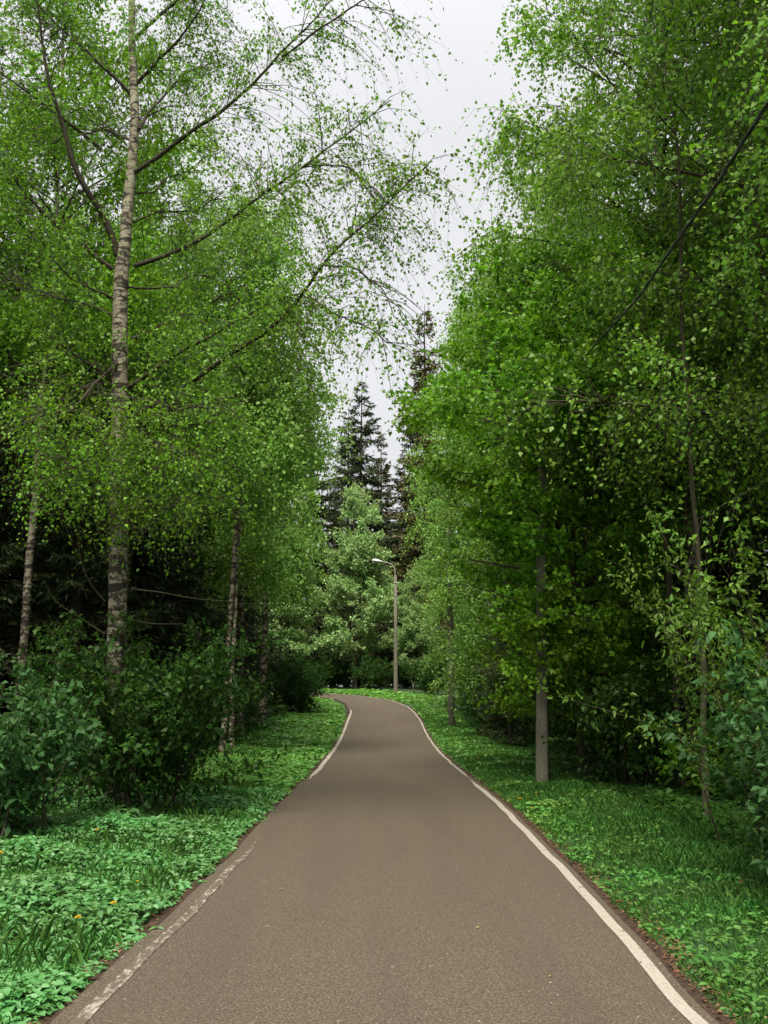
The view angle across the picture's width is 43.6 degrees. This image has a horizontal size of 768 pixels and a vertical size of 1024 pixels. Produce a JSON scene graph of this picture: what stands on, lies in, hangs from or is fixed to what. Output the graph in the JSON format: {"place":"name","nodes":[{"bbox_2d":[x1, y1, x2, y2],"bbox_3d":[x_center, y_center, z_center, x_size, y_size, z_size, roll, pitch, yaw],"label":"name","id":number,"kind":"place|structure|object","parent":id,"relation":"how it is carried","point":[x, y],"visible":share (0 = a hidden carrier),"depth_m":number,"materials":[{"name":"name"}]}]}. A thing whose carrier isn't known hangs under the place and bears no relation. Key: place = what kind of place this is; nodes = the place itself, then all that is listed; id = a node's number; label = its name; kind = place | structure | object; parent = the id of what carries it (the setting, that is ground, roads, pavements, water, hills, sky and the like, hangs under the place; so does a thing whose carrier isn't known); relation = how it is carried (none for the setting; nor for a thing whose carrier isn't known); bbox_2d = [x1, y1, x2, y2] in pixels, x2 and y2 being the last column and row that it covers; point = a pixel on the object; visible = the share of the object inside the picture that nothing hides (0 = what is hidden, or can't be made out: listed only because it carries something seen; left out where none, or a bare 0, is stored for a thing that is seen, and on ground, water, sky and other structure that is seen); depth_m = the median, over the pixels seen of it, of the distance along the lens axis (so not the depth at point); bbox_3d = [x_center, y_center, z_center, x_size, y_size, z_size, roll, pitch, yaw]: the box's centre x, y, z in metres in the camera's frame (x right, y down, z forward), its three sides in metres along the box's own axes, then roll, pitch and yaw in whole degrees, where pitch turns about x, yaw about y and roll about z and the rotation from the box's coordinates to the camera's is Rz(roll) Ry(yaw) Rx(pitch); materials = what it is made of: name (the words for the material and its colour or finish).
{"place":"outdoors","nodes":[
{"label":"outdoors","id":0,"kind":"place"},
{"bbox_2d":[0,685,767,1023],"bbox_3d":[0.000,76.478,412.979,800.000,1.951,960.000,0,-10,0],"label":"ground","id":1,"kind":"structure","parent":0,"point":[656,887],"depth_m":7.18,"materials":[{"name":"green plant"}]},
{"bbox_2d":[0,370,30,666],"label":"spruce tree","id":2,"kind":"object","parent":1,"relation":"on","point":[1,597],"visible":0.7,"depth_m":14.65,"materials":[{"name":"green plant"}]},
{"bbox_2d":[0,207,66,712],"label":"spruce tree","id":3,"kind":"object","parent":1,"relation":"on","point":[10,639],"visible":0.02,"depth_m":29.33,"materials":[{"name":"green plant"}]},
{"bbox_2d":[0,17,67,722],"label":"spruce tree","id":4,"kind":"object","parent":1,"relation":"on","point":[9,560],"visible":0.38,"depth_m":21.66,"materials":[{"name":"green plant"}]},
{"bbox_2d":[0,90,93,724],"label":"spruce tree","id":5,"kind":"object","parent":1,"relation":"on","point":[15,535],"visible":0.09,"depth_m":24.62,"materials":[{"name":"green plant"}]},
{"bbox_2d":[0,171,107,717],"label":"spruce tree","id":6,"kind":"object","parent":1,"relation":"on","point":[20,572],"visible":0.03,"depth_m":28.36,"materials":[{"name":"green plant"}]},
{"bbox_2d":[0,648,135,840],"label":"bush","id":7,"kind":"object","parent":1,"relation":"on","point":[24,744],"visible":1,"depth_m":9.97,"materials":[{"name":"green plant"}]},
{"bbox_2d":[8,635,158,780],"bbox_3d":[-5.299,3.649,17.199,3.027,2.815,3.372,-1,-10,8],"label":"bush","id":8,"kind":"object","parent":1,"relation":"on","point":[43,671],"visible":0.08,"depth_m":16.93,"materials":[{"name":"green plant"}]},
{"bbox_2d":[0,196,168,734],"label":"spruce tree","id":9,"kind":"object","parent":1,"relation":"on","point":[77,583],"visible":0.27,"depth_m":22.12,"materials":[{"name":"green plant"}]},
{"bbox_2d":[0,197,177,698],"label":"birch tree","id":10,"kind":"object","parent":1,"relation":"on","point":[35,404],"visible":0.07,"depth_m":24.97,"materials":[{"name":"green plant"}]},
{"bbox_2d":[0,0,220,719],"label":"birch tree","id":11,"kind":"object","parent":1,"relation":"on","point":[105,249],"visible":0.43,"depth_m":20.05,"materials":[{"name":"green plant"}]},
{"bbox_2d":[3,100,227,708],"bbox_3d":[-7.358,-2.960,27.550,6.207,19.274,5.980,-4,-11,23],"label":"spruce tree","id":12,"kind":"object","parent":1,"relation":"on","point":[142,601],"visible":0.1,"depth_m":26.66,"materials":[{"name":"green plant"}]},
{"bbox_2d":[9,182,240,597],"bbox_3d":[-6.393,-1.425,24.693,5.800,14.842,6.000,-7,-12,32],"label":"birch tree","id":13,"kind":"object","parent":1,"relation":"on","point":[135,239],"visible":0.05,"depth_m":24.46,"materials":[{"name":"green plant"}]},
{"bbox_2d":[55,215,220,707],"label":"spruce tree","id":14,"kind":"object","parent":1,"relation":"on","point":[183,580],"visible":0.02,"depth_m":28.93,"materials":[{"name":"green plant"}]},
{"bbox_2d":[0,776,285,1023],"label":"grass","id":15,"kind":"structure","parent":1,"relation":"on","point":[75,953],"depth_m":7.96,"materials":[{"name":"green plant"}]},
{"bbox_2d":[0,710,286,827],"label":"undergrowth","id":16,"kind":"object","parent":1,"relation":"on","point":[216,740],"visible":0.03,"depth_m":24.42,"materials":[{"name":"green plant"}]},
{"bbox_2d":[0,782,287,1023],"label":"ground cover","id":17,"kind":"object","parent":1,"relation":"on","point":[53,977],"visible":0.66,"depth_m":7.72,"materials":[{"name":"green plant"}]},
{"bbox_2d":[105,527,198,650],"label":"spruce tree","id":18,"kind":"object","parent":1,"relation":"on","point":[177,626],"depth_m":34.78,"materials":[{"name":"green plant"}]},
{"bbox_2d":[10,600,316,816],"bbox_3d":[-2.980,2.442,12.210,3.453,2.838,3.238,9,-14,-41],"label":"bush","id":19,"kind":"object","parent":1,"relation":"on","point":[166,730],"visible":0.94,"depth_m":11.78,"materials":[{"name":"green plant"}]},
{"bbox_2d":[21,747,330,1023],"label":"leaf litter","id":20,"kind":"object","parent":1,"relation":"on","point":[146,918],"visible":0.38,"depth_m":6.22,"materials":[{"name":"brown plant"}]},
{"bbox_2d":[92,187,263,693],"bbox_3d":[-6.719,-1.962,30.634,5.916,18.372,5.700,2,-11,-13],"label":"spruce tree","id":21,"kind":"object","parent":1,"relation":"on","point":[190,603],"visible":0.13,"depth_m":29.35,"materials":[{"name":"green plant"}]},
{"bbox_2d":[31,697,349,1023],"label":"soil strip","id":22,"kind":"object","parent":1,"relation":"on","point":[162,916],"visible":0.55,"depth_m":6.84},
{"bbox_2d":[152,523,231,684],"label":"spruce tree","id":23,"kind":"object","parent":1,"relation":"on","point":[216,611],"visible":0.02,"depth_m":36.38,"materials":[{"name":"green plant"}]},
{"bbox_2d":[29,125,373,753],"bbox_3d":[-4.364,-1.853,23.184,8.110,15.194,7.579,4,-11,-22],"label":"birch tree","id":24,"kind":"object","parent":1,"relation":"on","point":[285,446],"visible":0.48,"depth_m":22.71,"materials":[{"name":"green plant"}]},
{"bbox_2d":[72,700,344,799],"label":"grass","id":25,"kind":"structure","parent":1,"relation":"on","point":[270,764],"depth_m":20.10,"materials":[{"name":"green plant"}]},
{"bbox_2d":[71,701,346,810],"bbox_3d":[-2.957,6.635,29.841,3.778,1.104,35.302,0,-10,-2],"label":"ground cover","id":26,"kind":"object","parent":1,"relation":"on","point":[287,768],"visible":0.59,"depth_m":23.75,"materials":[{"name":"green plant"}]},
{"bbox_2d":[155,662,270,743],"bbox_3d":[-4.671,5.185,25.550,3.203,2.674,2.875,5,-11,-24],"label":"bush","id":27,"kind":"object","parent":1,"relation":"on","point":[251,704],"visible":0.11,"depth_m":25.47,"materials":[{"name":"green plant"}]},
{"bbox_2d":[148,302,329,736],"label":"birch tree","id":28,"kind":"object","parent":1,"relation":"on","point":[269,575],"visible":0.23,"depth_m":29.91,"materials":[{"name":"green plant"}]},
{"bbox_2d":[196,514,281,729],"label":"spruce tree","id":29,"kind":"object","parent":1,"relation":"on","point":[248,616],"visible":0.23,"depth_m":33.76,"materials":[{"name":"green plant"}]},
{"bbox_2d":[0,0,480,804],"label":"birch tree","id":30,"kind":"object","parent":1,"relation":"on","point":[118,468],"visible":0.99,"depth_m":13.00,"materials":[{"name":"green plant"}]},
{"bbox_2d":[191,544,289,683],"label":"spruce tree","id":31,"kind":"object","parent":1,"relation":"on","point":[262,629],"visible":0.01,"depth_m":47.47,"materials":[{"name":"green plant"}]},
{"bbox_2d":[181,292,303,708],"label":"spruce tree","id":32,"kind":"object","parent":1,"relation":"on","point":[274,670],"visible":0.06,"depth_m":40.28,"materials":[{"name":"green plant"}]},
{"bbox_2d":[204,379,332,721],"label":"birch tree","id":33,"kind":"object","parent":1,"relation":"on","point":[303,582],"visible":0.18,"depth_m":38.10,"materials":[{"name":"green plant"}]},
{"bbox_2d":[247,644,326,705],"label":"bush","id":34,"kind":"object","parent":1,"relation":"on","point":[296,660],"visible":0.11,"depth_m":45.26,"materials":[{"name":"green plant"}]},
{"bbox_2d":[255,519,324,663],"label":"willow tree","id":35,"kind":"object","parent":1,"relation":"on","point":[297,623],"visible":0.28,"depth_m":60.66,"materials":[{"name":"green plant"}]},
{"bbox_2d":[252,649,330,712],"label":"bush","id":36,"kind":"object","parent":1,"relation":"on","point":[297,697],"visible":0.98,"depth_m":40.72,"materials":[{"name":"green plant"}]},
{"bbox_2d":[256,364,362,677],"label":"spruce tree","id":37,"kind":"object","parent":1,"relation":"on","point":[325,498],"visible":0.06,"depth_m":71.28,"materials":[{"name":"green plant"}]},
{"bbox_2d":[302,585,334,667],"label":"spruce tree","id":38,"kind":"object","parent":1,"relation":"on","point":[317,636],"visible":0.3,"depth_m":64.89,"materials":[{"name":"green plant"}]},
{"bbox_2d":[294,649,342,686],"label":"bush","id":39,"kind":"object","parent":1,"relation":"on","point":[325,664],"visible":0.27,"depth_m":60.68,"materials":[{"name":"green plant"}]},
{"bbox_2d":[312,649,358,687],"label":"bush","id":40,"kind":"object","parent":1,"relation":"on","point":[336,679],"visible":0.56,"depth_m":62.66,"materials":[{"name":"green plant"}]},
{"bbox_2d":[310,476,362,686],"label":"spruce tree","id":41,"kind":"object","parent":1,"relation":"on","point":[334,501],"visible":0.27,"depth_m":70.70,"materials":[{"name":"green plant"}]},
{"bbox_2d":[307,408,379,686],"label":"spruce tree","id":42,"kind":"object","parent":1,"relation":"on","point":[340,451],"visible":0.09,"depth_m":81.64,"materials":[{"name":"green plant"}]},
{"bbox_2d":[339,612,370,687],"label":"spruce tree","id":43,"kind":"object","parent":1,"relation":"on","point":[358,680],"visible":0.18,"depth_m":65.11,"materials":[{"name":"green plant"}]},
{"bbox_2d":[313,381,397,686],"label":"spruce tree","id":44,"kind":"object","parent":1,"relation":"on","point":[359,444],"visible":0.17,"depth_m":78.60,"materials":[{"name":"green plant"}]},
{"bbox_2d":[306,482,406,688],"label":"willow tree","id":45,"kind":"object","parent":1,"relation":"on","point":[359,566],"visible":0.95,"depth_m":61.51,"materials":[{"name":"green plant"}]},
{"bbox_2d":[268,687,447,704],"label":"ground cover","id":46,"kind":"object","parent":1,"relation":"on","point":[399,696],"visible":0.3,"depth_m":52.04,"materials":[{"name":"green plant"}]},
{"bbox_2d":[347,648,399,689],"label":"bush","id":47,"kind":"object","parent":1,"relation":"on","point":[375,676],"visible":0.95,"depth_m":58.58,"materials":[{"name":"green plant"}]},
{"bbox_2d":[364,431,397,686],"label":"spruce tree","id":48,"kind":"object","parent":1,"relation":"on","point":[380,472],"visible":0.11,"depth_m":81.69,"materials":[{"name":"green plant"}]},
{"bbox_2d":[372,559,397,691],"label":"lamp post","id":49,"kind":"object","parent":1,"relation":"on","point":[395,636],"visible":0.99,"depth_m":54.59,"materials":[{"name":"metal"}]},
{"bbox_2d":[376,601,409,687],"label":"spruce tree","id":50,"kind":"object","parent":1,"relation":"on","point":[391,655],"visible":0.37,"depth_m":63.63,"materials":[{"name":"green plant"}]},
{"bbox_2d":[368,446,422,686],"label":"spruce tree","id":51,"kind":"object","parent":1,"relation":"on","point":[398,524],"visible":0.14,"depth_m":72.51,"materials":[{"name":"green plant"}]},
{"bbox_2d":[358,384,434,684],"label":"spruce tree","id":52,"kind":"object","parent":1,"relation":"on","point":[411,440],"visible":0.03,"depth_m":73.56,"materials":[{"name":"green plant"}]},
{"bbox_2d":[379,565,441,689],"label":"willow tree","id":53,"kind":"object","parent":1,"relation":"on","point":[410,631],"visible":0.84,"depth_m":59.57,"materials":[{"name":"green plant"}]},
{"bbox_2d":[370,304,472,677],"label":"spruce tree","id":54,"kind":"object","parent":1,"relation":"on","point":[402,567],"visible":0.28,"depth_m":66.91,"materials":[{"name":"green plant"}]},
{"bbox_2d":[399,651,454,694],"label":"bush","id":55,"kind":"object","parent":1,"relation":"on","point":[423,682],"visible":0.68,"depth_m":53.37,"materials":[{"name":"green plant"}]},
{"bbox_2d":[424,588,447,688],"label":"spruce tree","id":56,"kind":"object","parent":1,"relation":"on","point":[438,626],"visible":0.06,"depth_m":61.92,"materials":[{"name":"green plant"}]},
{"bbox_2d":[422,502,462,686],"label":"spruce tree","id":57,"kind":"object","parent":1,"relation":"on","point":[441,619],"visible":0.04,"depth_m":65.51,"materials":[{"name":"green plant"}]},
{"bbox_2d":[447,528,454,724],"bbox_3d":[2.470,4.401,35.793,0.235,7.700,0.235,-2,-11,11],"label":"concrete pole","id":58,"kind":"object","parent":1,"relation":"on","point":[451,719],"visible":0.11,"depth_m":35.58,"materials":[{"name":"concrete"}]},
{"bbox_2d":[417,408,496,684],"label":"spruce tree","id":59,"kind":"object","parent":1,"relation":"on","point":[458,558],"depth_m":71.03,"materials":[{"name":"green plant"}]},
{"bbox_2d":[455,682,473,711],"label":"bush","id":60,"kind":"object","parent":1,"relation":"on","point":[460,691],"visible":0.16,"depth_m":41.60,"materials":[{"name":"green plant"}]},
{"bbox_2d":[413,696,530,752],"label":"grass","id":61,"kind":"structure","parent":1,"relation":"on","point":[443,725],"depth_m":32.02,"materials":[{"name":"green plant"}]},
{"bbox_2d":[397,322,551,713],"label":"birch tree","id":62,"kind":"object","parent":1,"relation":"on","point":[426,571],"visible":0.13,"depth_m":42.01,"materials":[{"name":"green plant"}]},
{"bbox_2d":[392,260,569,730],"bbox_3d":[4.161,-1.000,34.687,7.717,17.511,7.223,0,-10,0],"label":"birch tree","id":63,"kind":"object","parent":1,"relation":"on","point":[436,591],"visible":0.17,"depth_m":34.29,"materials":[{"name":"green plant"}]},
{"bbox_2d":[454,659,554,739],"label":"bush","id":64,"kind":"object","parent":1,"relation":"on","point":[469,705],"visible":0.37,"depth_m":30.21,"materials":[{"name":"green plant"}]},
{"bbox_2d":[464,553,554,746],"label":"spruce tree","id":65,"kind":"object","parent":1,"relation":"on","point":[490,672],"visible":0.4,"depth_m":25.89,"materials":[{"name":"green plant"}]},
{"bbox_2d":[536,386,549,781],"bbox_3d":[2.686,1.296,16.302,0.202,7.084,0.202,-2,-10,20],"label":"concrete pole","id":66,"kind":"object","parent":1,"relation":"on","point":[542,751],"visible":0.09,"depth_m":15.91,"materials":[{"name":"concrete"}]},
{"bbox_2d":[567,101,767,373],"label":"power cable","id":67,"kind":"object","parent":66,"relation":"attached to","point":[739,148],"visible":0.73,"depth_m":7.41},
{"bbox_2d":[411,698,678,837],"bbox_3d":[2.402,6.566,29.788,2.200,1.214,39.144,0,-10,0],"label":"ground cover","id":68,"kind":"object","parent":1,"relation":"on","point":[546,814],"visible":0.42,"depth_m":18.60,"materials":[{"name":"green plant"}]},
{"bbox_2d":[366,696,732,1023],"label":"soil strip","id":69,"kind":"object","parent":1,"relation":"on","point":[695,994],"visible":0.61,"depth_m":6.47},
{"bbox_2d":[386,237,736,779],"bbox_3d":[3.393,-0.273,17.249,5.986,9.954,6.457,8,-13,-37],"label":"maple tree","id":70,"kind":"object","parent":1,"relation":"on","point":[566,594],"visible":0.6,"depth_m":16.38,"materials":[{"name":"green plant"}]},
{"bbox_2d":[514,563,610,733],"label":"spruce tree","id":71,"kind":"object","parent":1,"relation":"on","point":[554,690],"visible":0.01,"depth_m":31.50,"materials":[{"name":"green plant"}]},
{"bbox_2d":[382,210,767,790],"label":"maple tree","id":72,"kind":"object","parent":1,"relation":"on","point":[544,338],"visible":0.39,"depth_m":14.80,"materials":[{"name":"green plant"}]},
{"bbox_2d":[424,128,732,635],"bbox_3d":[5.734,-2.573,27.074,8.948,18.250,8.610,-5,-11,23],"label":"birch tree","id":73,"kind":"object","parent":1,"relation":"on","point":[484,547],"visible":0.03,"depth_m":27.35,"materials":[{"name":"green plant"}]},
{"bbox_2d":[525,635,649,758],"bbox_3d":[4.889,4.438,22.079,3.329,3.096,3.709,-6,-12,30],"label":"bush","id":74,"kind":"object","parent":1,"relation":"on","point":[560,725],"visible":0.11,"depth_m":21.60,"materials":[{"name":"green plant"}]},
{"bbox_2d":[468,361,717,747],"bbox_3d":[5.038,0.798,24.203,6.286,10.452,6.780,0,-10,-1],"label":"maple tree","id":75,"kind":"object","parent":1,"relation":"on","point":[588,564],"visible":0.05,"depth_m":23.19,"materials":[{"name":"green plant"}]},
{"bbox_2d":[422,0,767,782],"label":"birch tree","id":76,"kind":"object","parent":1,"relation":"on","point":[560,42],"visible":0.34,"depth_m":16.41,"materials":[{"name":"green plant"}]},
{"bbox_2d":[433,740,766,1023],"bbox_3d":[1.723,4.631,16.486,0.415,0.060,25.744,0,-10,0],"label":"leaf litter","id":77,"kind":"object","parent":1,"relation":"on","point":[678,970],"visible":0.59,"depth_m":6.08,"materials":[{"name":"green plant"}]},
{"bbox_2d":[454,0,767,655],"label":"birch tree","id":78,"kind":"object","parent":1,"relation":"on","point":[755,26],"visible":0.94,"depth_m":12.28,"materials":[{"name":"green plant"}]},
{"bbox_2d":[462,712,767,864],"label":"undergrowth","id":79,"kind":"object","parent":1,"relation":"on","point":[697,810],"visible":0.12,"depth_m":13.59,"materials":[{"name":"green plant"}]},
{"bbox_2d":[540,631,743,799],"bbox_3d":[3.994,3.288,15.297,3.027,2.815,3.372,0,-10,0],"label":"bush","id":80,"kind":"object","parent":1,"relation":"on","point":[641,762],"visible":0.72,"depth_m":14.84,"materials":[{"name":"green plant"}]},
{"bbox_2d":[540,815,767,1023],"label":"ground cover","id":81,"kind":"object","parent":1,"relation":"on","point":[748,957],"visible":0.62,"depth_m":6.76,"materials":[{"name":"green plant"}]},
{"bbox_2d":[546,495,767,840],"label":"bush","id":82,"kind":"object","parent":1,"relation":"on","point":[701,623],"visible":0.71,"depth_m":9.15,"materials":[{"name":"green plant"}]},
{"bbox_2d":[575,0,767,816],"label":"young tree","id":83,"kind":"object","parent":1,"relation":"on","point":[703,705],"visible":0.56,"depth_m":12.58,"materials":[{"name":"green plant"}]},
{"bbox_2d":[615,469,736,740],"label":"spruce tree","id":84,"kind":"object","parent":1,"relation":"on","point":[687,638],"visible":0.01,"depth_m":27.53,"materials":[{"name":"green plant"}]},
{"bbox_2d":[625,15,767,587],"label":"birch tree","id":85,"kind":"object","parent":1,"relation":"on","point":[725,526],"visible":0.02,"depth_m":18.89,"materials":[{"name":"green plant"}]},
{"bbox_2d":[631,163,764,652],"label":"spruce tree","id":86,"kind":"object","parent":1,"relation":"on","point":[709,515],"depth_m":29.67,"materials":[{"name":"green plant"}]},
{"bbox_2d":[631,248,765,661],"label":"spruce tree","id":87,"kind":"object","parent":1,"relation":"on","point":[675,577],"visible":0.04,"depth_m":24.87,"materials":[{"name":"green plant"}]},
{"bbox_2d":[631,617,767,783],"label":"bush","id":88,"kind":"object","parent":1,"relation":"on","point":[649,653],"visible":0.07,"depth_m":16.05,"materials":[{"name":"green plant"}]},
{"bbox_2d":[635,330,767,678],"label":"spruce tree","id":89,"kind":"object","parent":1,"relation":"on","point":[716,571],"visible":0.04,"depth_m":22.22,"materials":[{"name":"green plant"}]},
{"bbox_2d":[638,618,767,875],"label":"bush","id":90,"kind":"object","parent":1,"relation":"on","point":[757,780],"visible":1,"depth_m":7.48,"materials":[{"name":"green plant"}]},
{"bbox_2d":[652,712,757,800],"bbox_3d":[4.660,3.560,13.782,1.504,1.344,1.345,0,-10,-2],"label":"bush","id":91,"kind":"object","parent":1,"relation":"on","point":[674,750],"visible":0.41,"depth_m":13.91,"materials":[{"name":"green plant"}]},
{"bbox_2d":[688,132,767,681],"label":"spruce tree","id":92,"kind":"object","parent":1,"relation":"on","point":[756,580],"visible":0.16,"depth_m":16.58,"materials":[{"name":"green plant"}]},
{"bbox_2d":[697,637,766,744],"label":"bush","id":93,"kind":"object","parent":1,"relation":"on","point":[727,666],"visible":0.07,"depth_m":12.85,"materials":[{"name":"green plant"}]},
{"bbox_2d":[708,512,767,617],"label":"spruce tree","id":94,"kind":"object","parent":1,"relation":"on","point":[756,567],"depth_m":28.43,"materials":[{"name":"green plant"}]},
{"bbox_2d":[723,329,767,733],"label":"spruce tree","id":95,"kind":"object","parent":1,"relation":"on","point":[762,594],"visible":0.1,"depth_m":19.36,"materials":[{"name":"green plant"}]},
{"bbox_2d":[0,0,767,685],"label":"sky","id":96,"kind":"structure","parent":0,"point":[468,28],"materials":[{"name":"white"}]},
{"bbox_2d":[50,692,718,1023],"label":"path","id":97,"kind":"structure","parent":0,"point":[395,856],"depth_m":6.48,"materials":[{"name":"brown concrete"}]},
{"bbox_2d":[70,841,256,1023],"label":"edge line","id":98,"kind":"object","parent":97,"relation":"on","point":[90,1009],"visible":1,"depth_m":5.82,"materials":[{"name":"paint"}]},
{"bbox_2d":[309,709,351,778],"bbox_3d":[-1.367,6.824,30.267,0.163,0.636,27.121,0,-10,0],"label":"edge line","id":99,"kind":"object","parent":97,"relation":"on","point":[321,765],"visible":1,"depth_m":24.15,"materials":[{"name":"white paint"}]},
{"bbox_2d":[332,693,467,776],"bbox_3d":[-5.260,8.845,43.980,16.157,1.605,53.913,6,-12,-30],"label":"edge line","id":100,"kind":"object","parent":97,"relation":"on","point":[457,768],"visible":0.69,"depth_m":27.15,"materials":[{"name":"white paint"}]},
{"bbox_2d":[471,780,707,1023],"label":"edge line","id":101,"kind":"object","parent":97,"relation":"on","point":[676,1000],"visible":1,"depth_m":6.20,"materials":[{"name":"white paint"}]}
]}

